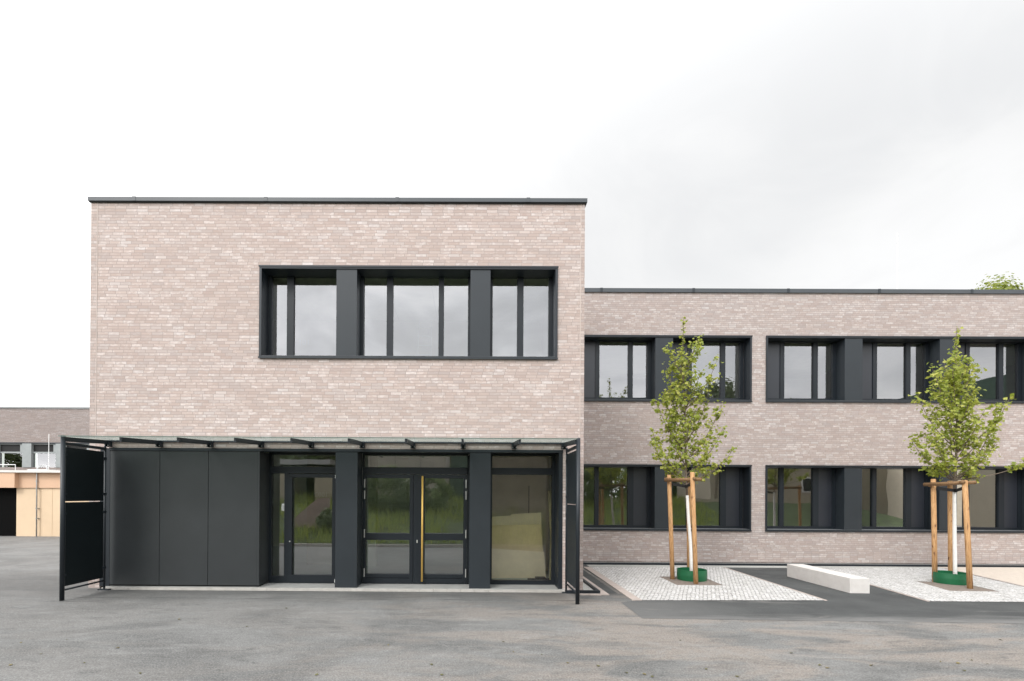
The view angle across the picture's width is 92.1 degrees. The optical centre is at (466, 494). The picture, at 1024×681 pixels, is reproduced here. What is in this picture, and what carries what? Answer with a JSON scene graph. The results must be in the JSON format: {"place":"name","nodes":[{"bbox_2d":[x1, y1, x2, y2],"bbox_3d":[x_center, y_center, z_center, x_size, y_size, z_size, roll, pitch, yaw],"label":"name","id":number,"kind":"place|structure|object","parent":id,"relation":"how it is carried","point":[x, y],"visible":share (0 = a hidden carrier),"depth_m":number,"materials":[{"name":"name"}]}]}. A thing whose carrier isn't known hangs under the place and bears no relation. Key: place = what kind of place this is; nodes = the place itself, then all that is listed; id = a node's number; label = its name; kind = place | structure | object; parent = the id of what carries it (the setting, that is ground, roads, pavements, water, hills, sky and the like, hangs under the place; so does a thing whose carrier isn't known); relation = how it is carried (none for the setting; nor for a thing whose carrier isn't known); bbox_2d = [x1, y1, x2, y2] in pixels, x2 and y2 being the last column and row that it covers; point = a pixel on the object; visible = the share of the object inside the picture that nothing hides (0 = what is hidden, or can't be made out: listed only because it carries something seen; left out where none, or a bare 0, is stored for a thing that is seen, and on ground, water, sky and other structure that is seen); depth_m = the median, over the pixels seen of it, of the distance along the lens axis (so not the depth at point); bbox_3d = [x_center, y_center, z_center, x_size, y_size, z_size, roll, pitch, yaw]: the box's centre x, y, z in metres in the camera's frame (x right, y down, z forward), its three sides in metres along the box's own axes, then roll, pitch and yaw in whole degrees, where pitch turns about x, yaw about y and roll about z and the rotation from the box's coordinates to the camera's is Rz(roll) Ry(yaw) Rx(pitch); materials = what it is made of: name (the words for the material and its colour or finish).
{"place":"outdoors","nodes":[
{"label":"outdoors","id":0,"kind":"place"},
{"bbox_2d":[0,446,88,536],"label":"peach building","id":1,"kind":"structure","parent":0,"point":[29,502],"depth_m":24.54,"materials":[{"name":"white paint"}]},
{"bbox_2d":[0,407,89,469],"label":"brick wing","id":2,"kind":"structure","parent":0,"point":[27,434],"depth_m":38.16,"materials":[{"name":"beige brick"}]},
{"bbox_2d":[0,443,21,466],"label":"window","id":3,"kind":"structure","parent":2,"relation":"in","point":[12,452],"depth_m":38.66,"materials":[{"name":"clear glass"}]},
{"bbox_2d":[22,443,55,466],"bbox_3d":[-33.136,-2.936,38.377,2.600,2.000,0.550,0,0,0],"label":"window","id":4,"kind":"structure","parent":2,"relation":"in","point":[29,450],"depth_m":38.32,"materials":[{"name":"white glass"}]},
{"bbox_2d":[55,444,88,467],"bbox_3d":[-30.536,-2.996,38.266,2.600,1.850,0.350,0,0,0],"label":"window","id":5,"kind":"structure","parent":2,"relation":"in","point":[57,464],"depth_m":38.10,"materials":[{"name":"white glass"}]},
{"bbox_2d":[0,536,1023,680],"bbox_3d":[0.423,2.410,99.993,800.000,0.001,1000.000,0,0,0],"label":"ground","id":6,"kind":"structure","parent":0,"point":[208,635],"depth_m":7.37,"materials":[{"name":"grey asphalt"}]},
{"bbox_2d":[58,196,586,603],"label":"school building","id":7,"kind":"structure","parent":6,"relation":"on","point":[256,363],"depth_m":11.23,"materials":[{"name":"brick"}]},
{"bbox_2d":[288,474,334,582],"bbox_3d":[-3.669,0.815,11.742,1.153,2.595,0.165,0,0,0],"label":"door","id":8,"kind":"structure","parent":7,"relation":"in","point":[292,578],"depth_m":11.71,"materials":[{"name":"black metal"}]},
{"bbox_2d":[363,474,413,583],"bbox_3d":[-1.858,0.826,11.742,1.172,2.595,0.148,0,0,0],"label":"door","id":9,"kind":"structure","parent":7,"relation":"in","point":[390,578],"depth_m":11.70,"materials":[{"name":"black metal"}]},
{"bbox_2d":[258,265,558,359],"bbox_3d":[-1.322,-4.139,11.426,6.822,2.118,0.519,0,0,0],"label":"window","id":10,"kind":"structure","parent":7,"relation":"in","point":[350,282],"depth_m":11.26,"materials":[{"name":"metal"}]},
{"bbox_2d":[413,475,466,583],"bbox_3d":[-0.625,0.833,11.694,1.274,2.595,0.233,0,0,0],"label":"door","id":11,"kind":"structure","parent":7,"relation":"in","point":[419,535],"depth_m":11.70,"materials":[{"name":"black metal"}]},
{"bbox_2d":[490,454,554,584],"bbox_3d":[1.326,0.595,11.765,1.548,3.114,0.115,0,0,0],"label":"entrance window","id":12,"kind":"structure","parent":7,"relation":"in","point":[494,471],"depth_m":11.71,"materials":[{"name":"black metal"}]},
{"bbox_2d":[548,491,550,532],"bbox_3d":[2.204,1.030,12.663,0.089,2.258,0.543,0,0,-9],"label":"cardboard tube","id":13,"kind":"object","parent":7,"relation":"on","point":[549,498],"visible":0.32,"depth_m":12.77,"materials":[{"name":"brown cardboard"}]},
{"bbox_2d":[101,587,564,592],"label":"kerb","id":14,"kind":"structure","parent":6,"relation":"on","point":[336,589],"depth_m":11.05,"materials":[{"name":"grey concrete"}]},
{"bbox_2d":[106,582,563,590],"bbox_3d":[-2.997,2.151,11.588,10.430,0.050,0.840,0,0,0],"label":"threshold","id":15,"kind":"object","parent":6,"relation":"on","point":[382,585],"visible":0.21,"depth_m":11.37,"materials":[{"name":"concrete"}]},
{"bbox_2d":[566,579,599,593],"bbox_3d":[2.615,2.178,13.239,0.740,0.070,4.650,0,0,0],"label":"steel edging","id":16,"kind":"object","parent":6,"relation":"on","point":[595,590],"visible":0.68,"depth_m":10.92,"materials":[{"name":"metal"}]},
{"bbox_2d":[583,582,592,589],"bbox_3d":[2.575,2.198,13.294,0.660,0.029,4.580,0,0,0],"label":"gravel margin","id":17,"kind":"object","parent":6,"relation":"on","point":[586,587],"visible":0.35,"depth_m":11.50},
{"bbox_2d":[580,593,601,595],"bbox_3d":[2.719,2.207,10.793,0.462,0.030,0.140,0,0,0],"label":"paver border","id":18,"kind":"object","parent":6,"relation":"on","point":[590,594],"visible":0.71,"depth_m":10.75,"materials":[{"name":"grey concrete"}]},
{"bbox_2d":[583,576,608,594],"bbox_3d":[3.059,2.215,13.071,0.170,0.030,4.612,0,0,0],"label":"paver border","id":19,"kind":"object","parent":6,"relation":"on","point":[602,592],"visible":0.25,"depth_m":11.46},
{"bbox_2d":[583,570,617,593],"bbox_3d":[3.195,2.212,13.216,0.500,0.001,4.570,0,0,0],"label":"asphalt strip","id":20,"kind":"object","parent":6,"relation":"on","point":[598,583],"visible":0.5,"depth_m":12.18,"materials":[{"name":"grey asphalt"}]},
{"bbox_2d":[584,567,640,600],"bbox_3d":[3.612,2.217,12.601,0.200,0.030,4.753,0,0,1],"label":"paver border","id":21,"kind":"object","parent":6,"relation":"on","point":[626,593],"visible":0.9,"depth_m":11.85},
{"bbox_2d":[587,565,944,568],"bbox_3d":[16.914,2.295,15.221,26.280,0.001,0.440,0,0,0],"label":"gravel strip","id":22,"kind":"object","parent":6,"relation":"on","point":[744,566],"visible":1,"depth_m":15.27,"materials":[{"name":"grey gravel"}]},
{"bbox_2d":[724,567,826,600],"bbox_3d":[7.713,2.240,12.688,0.050,0.030,4.793,0,0,4],"label":"paver border","id":23,"kind":"object","parent":6,"relation":"on","point":[779,585],"visible":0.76,"depth_m":11.98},
{"bbox_2d":[618,562,985,564],"bbox_3d":[16.386,2.284,15.748,27.340,0.029,0.330,0,0,0],"label":"gravel margin","id":24,"kind":"object","parent":6,"relation":"on","point":[784,563],"visible":0.22,"depth_m":15.90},
{"bbox_2d":[583,562,1023,566],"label":"steel edging","id":25,"kind":"object","parent":6,"relation":"on","point":[757,564],"visible":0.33,"depth_m":15.55,"materials":[{"name":"metal"}]},
{"bbox_2d":[583,233,1023,564],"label":"school wing","id":26,"kind":"structure","parent":6,"relation":"on","point":[823,419],"depth_m":15.98,"materials":[{"name":"beige brick"}]},
{"bbox_2d":[583,464,751,530],"bbox_3d":[6.104,0.108,16.184,6.291,2.157,0.519,0,0,0],"label":"window","id":27,"kind":"structure","parent":26,"relation":"in","point":[647,496],"depth_m":16.33,"materials":[{"name":"metal"}]},
{"bbox_2d":[584,335,752,401],"bbox_3d":[6.128,-4.088,16.194,6.291,2.159,0.519,0,0,0],"label":"window","id":28,"kind":"structure","parent":26,"relation":"in","point":[657,360],"depth_m":16.33,"materials":[{"name":"metal"}]},
{"bbox_2d":[765,465,1023,532],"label":"window","id":29,"kind":"structure","parent":26,"relation":"in","point":[836,490],"depth_m":16.30,"materials":[{"name":"metal"}]},
{"bbox_2d":[766,335,1023,402],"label":"window","id":30,"kind":"structure","parent":26,"relation":"in","point":[853,359],"depth_m":16.30,"materials":[{"name":"metal"}]},
{"bbox_2d":[870,584,929,601],"bbox_3d":[10.108,2.254,12.615,0.050,0.030,4.750,0,0,11],"label":"paver border","id":31,"kind":"object","parent":6,"relation":"on","point":[900,593],"visible":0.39,"depth_m":11.08,"materials":[{"name":"grey concrete"}]},
{"bbox_2d":[945,568,1023,586],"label":"paver border","id":32,"kind":"object","parent":6,"relation":"on","point":[993,579],"visible":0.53,"depth_m":13.05,"materials":[{"name":"grey concrete"}]},
{"bbox_2d":[975,271,1023,289],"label":"background tree","id":33,"kind":"object","parent":6,"relation":"on","point":[998,285],"visible":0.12,"depth_m":29.42,"materials":[{"name":"green plant"}]},
{"bbox_2d":[0,0,1023,466],"label":"sky","id":34,"kind":"structure","parent":0,"point":[744,144],"materials":[{"name":"white"}]},
{"bbox_2d":[492,524,542,551],"bbox_3d":[1.313,1.465,12.832,1.430,1.360,0.183,0,0,0],"label":"plywood board","id":35,"kind":"object","parent":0,"point":[519,537],"visible":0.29,"depth_m":12.86,"materials":[{"name":"beige wood"}]},
{"bbox_2d":[492,513,542,549],"bbox_3d":[1.349,1.315,13.001,1.440,1.660,0.219,0,0,0],"label":"plywood board","id":36,"kind":"object","parent":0,"point":[524,519],"visible":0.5,"depth_m":13.07,"materials":[{"name":"beige wood"}]},
{"bbox_2d":[492,549,545,577],"bbox_3d":[1.325,1.777,12.641,1.440,0.745,0.101,0,0,0],"label":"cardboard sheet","id":37,"kind":"object","parent":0,"point":[516,564],"visible":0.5,"depth_m":12.63,"materials":[{"name":"beige cardboard"}]},
{"bbox_2d":[527,576,548,579],"bbox_3d":[1.817,2.119,12.337,0.550,0.065,0.300,0,0,0],"label":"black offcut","id":38,"kind":"object","parent":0,"point":[540,578],"visible":0.86,"depth_m":12.34,"materials":[{"name":"black"}]},
{"bbox_2d":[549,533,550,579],"bbox_3d":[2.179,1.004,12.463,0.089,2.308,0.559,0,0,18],"label":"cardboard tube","id":39,"kind":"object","parent":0,"point":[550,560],"visible":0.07,"depth_m":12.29,"materials":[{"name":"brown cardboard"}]},
{"bbox_2d":[661,577,720,584],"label":"bare soil","id":40,"kind":"structure","parent":0,"point":[676,581],"depth_m":12.37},
{"bbox_2d":[664,472,701,583],"bbox_3d":[5.624,0.866,12.947,0.830,2.832,1.578,0,0,16],"label":"tree stake frame","id":41,"kind":"object","parent":40,"relation":"on","point":[691,479],"visible":0.73,"depth_m":12.79,"materials":[{"name":"brown wood"}]},
{"bbox_2d":[677,567,706,581],"bbox_3d":[5.874,2.084,12.800,0.741,0.270,0.727,0,0,0],"label":"watering ring","id":42,"kind":"object","parent":40,"relation":"on","point":[684,573],"visible":0.9,"depth_m":12.55,"materials":[{"name":"green plastic"}]},
{"bbox_2d":[648,316,737,570],"bbox_3d":[5.848,-1.243,13.009,2.227,6.933,1.531,0,0,0],"label":"young maple tree","id":43,"kind":"object","parent":40,"relation":"on","point":[676,416],"visible":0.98,"depth_m":12.94,"materials":[{"name":"green plant"}]},
{"bbox_2d":[591,567,821,599],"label":"granite paving","id":44,"kind":"structure","parent":0,"point":[645,583],"depth_m":11.75,"materials":[{"name":"grey stone"}]},
{"bbox_2d":[583,565,1023,622],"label":"fresh asphalt","id":45,"kind":"structure","parent":0,"point":[879,604],"depth_m":9.61,"materials":[{"name":"grey asphalt"}]},
{"bbox_2d":[787,564,869,592],"bbox_3d":[8.950,2.076,12.283,0.435,0.345,2.330,0,0,2],"label":"concrete bench","id":46,"kind":"object","parent":45,"relation":"on","point":[844,582],"visible":1,"depth_m":11.82,"materials":[{"name":"white concrete"}]},
{"bbox_2d":[824,568,1023,601],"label":"granite paving","id":47,"kind":"structure","parent":0,"point":[903,580],"depth_m":12.06,"materials":[{"name":"grey stone"}]},
{"bbox_2d":[917,581,998,591],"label":"bare soil","id":48,"kind":"structure","parent":0,"point":[949,587],"depth_m":11.89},
{"bbox_2d":[932,570,966,584],"bbox_3d":[12.343,2.122,12.521,0.731,0.270,0.717,0,0,0],"label":"watering ring","id":49,"kind":"object","parent":48,"relation":"on","point":[946,577],"visible":0.77,"depth_m":12.32,"materials":[{"name":"green plastic"}]},
{"bbox_2d":[923,479,976,588],"bbox_3d":[12.326,0.965,12.738,0.844,2.712,2.116,0,0,33],"label":"tree stake frame","id":50,"kind":"object","parent":48,"relation":"in","point":[933,484],"visible":0.87,"depth_m":12.60,"materials":[{"name":"brown wood"}]},
{"bbox_2d":[904,326,1023,573],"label":"young maple tree","id":51,"kind":"object","parent":48,"relation":"on","point":[952,380],"visible":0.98,"depth_m":12.52,"materials":[{"name":"green plant"}]},
{"bbox_2d":[940,567,1023,585],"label":"beige gravel path","id":52,"kind":"structure","parent":0,"point":[1014,575],"depth_m":14.33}
]}

